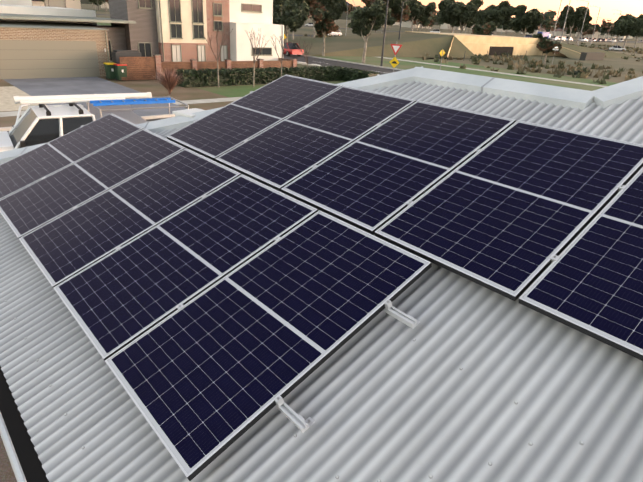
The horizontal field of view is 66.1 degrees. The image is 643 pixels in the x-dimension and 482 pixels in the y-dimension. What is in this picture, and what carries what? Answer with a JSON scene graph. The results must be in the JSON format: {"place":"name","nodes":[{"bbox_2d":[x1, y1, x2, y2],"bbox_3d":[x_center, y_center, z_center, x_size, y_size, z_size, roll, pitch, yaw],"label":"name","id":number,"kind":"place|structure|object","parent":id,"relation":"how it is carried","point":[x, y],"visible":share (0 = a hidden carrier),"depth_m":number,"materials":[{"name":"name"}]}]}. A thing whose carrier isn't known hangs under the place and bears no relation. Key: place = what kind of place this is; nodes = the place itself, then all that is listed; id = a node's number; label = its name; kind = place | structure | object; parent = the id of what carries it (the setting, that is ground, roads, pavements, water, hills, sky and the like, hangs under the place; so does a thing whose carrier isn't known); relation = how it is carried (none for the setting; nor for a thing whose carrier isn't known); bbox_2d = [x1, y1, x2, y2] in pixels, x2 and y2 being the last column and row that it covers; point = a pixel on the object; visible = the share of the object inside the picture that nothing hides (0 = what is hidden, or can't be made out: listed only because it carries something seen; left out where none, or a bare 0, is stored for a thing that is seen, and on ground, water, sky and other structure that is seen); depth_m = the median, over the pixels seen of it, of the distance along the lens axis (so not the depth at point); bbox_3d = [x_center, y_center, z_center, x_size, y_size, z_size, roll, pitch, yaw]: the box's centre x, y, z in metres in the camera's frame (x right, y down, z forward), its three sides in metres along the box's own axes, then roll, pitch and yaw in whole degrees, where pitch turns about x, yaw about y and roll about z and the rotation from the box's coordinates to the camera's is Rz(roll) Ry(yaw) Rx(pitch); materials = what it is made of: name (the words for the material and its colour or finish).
{"place":"outdoors","nodes":[
{"label":"outdoors","id":0,"kind":"place"},
{"bbox_2d":[0,14,642,481],"bbox_3d":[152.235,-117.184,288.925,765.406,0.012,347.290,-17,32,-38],"label":"ground sheets","id":1,"kind":"object","parent":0,"point":[210,98],"visible":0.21,"depth_m":29.71,"materials":[{"name":"soil"}]},
{"bbox_2d":[0,92,188,151],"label":"ute","id":2,"kind":"object","parent":1,"relation":"on","point":[41,123],"visible":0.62,"depth_m":13.10,"materials":[{"name":"white metal"}]},
{"bbox_2d":[156,67,183,94],"bbox_3d":[-8.493,-8.970,27.504,2.243,1.572,2.373,2,24,-3],"label":"shrub","id":3,"kind":"object","parent":1,"relation":"on","point":[169,80],"visible":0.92,"depth_m":27.32,"materials":[{"name":"red plant"}]},
{"bbox_2d":[103,50,296,80],"bbox_3d":[-7.968,-13.416,37.143,3.605,1.740,16.958,19,29,31],"label":"fence","id":4,"kind":"object","parent":1,"relation":"on","point":[130,65],"visible":0.75,"depth_m":32.52,"materials":[{"name":"brown brick"}]},
{"bbox_2d":[175,65,380,87],"bbox_3d":[-1.036,-11.467,34.666,17.588,1.099,13.783,-17,32,-38],"label":"hedge","id":5,"kind":"object","parent":1,"relation":"on","point":[194,77],"visible":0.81,"depth_m":33.76,"materials":[{"name":"green plant"}]},
{"bbox_2d":[283,23,642,55],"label":"cars","id":6,"kind":"object","parent":1,"relation":"on","point":[291,48],"visible":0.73,"depth_m":148.75,"materials":[{"name":"car paint"},{"name":"glass"}]},
{"bbox_2d":[31,0,642,39],"bbox_3d":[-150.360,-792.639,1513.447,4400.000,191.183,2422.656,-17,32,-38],"label":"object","id":7,"kind":"object","parent":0,"point":[75,4],"visible":0.1,"depth_m":467.01,"materials":[{"name":"grey"}]},
{"bbox_2d":[81,4,642,82],"bbox_3d":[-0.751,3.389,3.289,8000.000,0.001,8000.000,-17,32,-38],"label":"ground","id":8,"kind":"structure","parent":0,"point":[627,64],"depth_m":96.56,"materials":[{"name":"green plant"}]},
{"bbox_2d":[0,0,283,79],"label":"neighbour house","id":9,"kind":"structure","parent":8,"relation":"on","point":[46,42],"depth_m":36.92,"materials":[{"name":"paint"}]},
{"bbox_2d":[0,55,402,130],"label":"kerbs","id":10,"kind":"structure","parent":8,"relation":"on","point":[143,117],"depth_m":48.37,"materials":[{"name":"grey concrete"}]},
{"bbox_2d":[105,0,638,71],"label":"street furniture","id":11,"kind":"object","parent":8,"relation":"on","point":[394,61],"visible":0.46,"depth_m":50.67,"materials":[{"name":"grey metal"}]},
{"bbox_2d":[284,31,640,60],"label":"embankment","id":12,"kind":"structure","parent":8,"relation":"on","point":[421,44],"depth_m":76.06,"materials":[{"name":"beige"}]},
{"bbox_2d":[285,34,642,83],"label":"field scrub","id":13,"kind":"object","parent":8,"relation":"on","point":[581,72],"visible":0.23,"depth_m":65.00,"materials":[{"name":"green plant"}]},
{"bbox_2d":[346,0,642,25],"label":"sky","id":14,"kind":"structure","parent":0,"point":[609,9],"materials":[{"name":"white"}]},
{"bbox_3d":[3.301,-0.251,5.099,10.926,5.573,14.051,-17,32,-38],"label":"roof","id":15,"kind":"object","parent":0,"visible":0},
{"bbox_2d":[0,366,48,481],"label":"gutter","id":16,"kind":"object","parent":15,"relation":"on","point":[25,461],"visible":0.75,"depth_m":2.82,"materials":[{"name":"grey metal"}]},
{"bbox_2d":[0,80,642,481],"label":"roof sheet","id":17,"kind":"object","parent":15,"relation":"on","point":[382,396],"visible":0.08,"depth_m":2.52,"materials":[{"name":"paint"}]},
{"bbox_2d":[172,108,204,117],"bbox_3d":[-1.606,-1.407,6.265,0.370,0.460,0.370,20,29,32],"label":"vent box","id":18,"kind":"object","parent":17,"relation":"on","point":[186,112],"visible":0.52,"depth_m":6.12,"materials":[{"name":"white paint"}]},
{"bbox_2d":[5,300,583,481],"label":"screws","id":19,"kind":"object","parent":17,"relation":"attached to","point":[430,476],"visible":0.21,"depth_m":2.21,"materials":[{"name":"grey metal"}]},
{"bbox_2d":[0,66,642,163],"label":"cappings","id":20,"kind":"object","parent":17,"relation":"on","point":[607,96],"visible":0.65,"depth_m":4.95,"materials":[{"name":"paint"}]},
{"bbox_2d":[18,91,626,432],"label":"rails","id":21,"kind":"object","parent":17,"relation":"on","point":[301,423],"visible":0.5,"depth_m":2.74,"materials":[{"name":"silver metal"}]},
{"bbox_2d":[0,75,642,480],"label":"panels","id":22,"kind":"object","parent":21,"relation":"on","point":[234,347],"visible":1,"depth_m":3.43,"materials":[{"name":"blue glass"}]}
]}

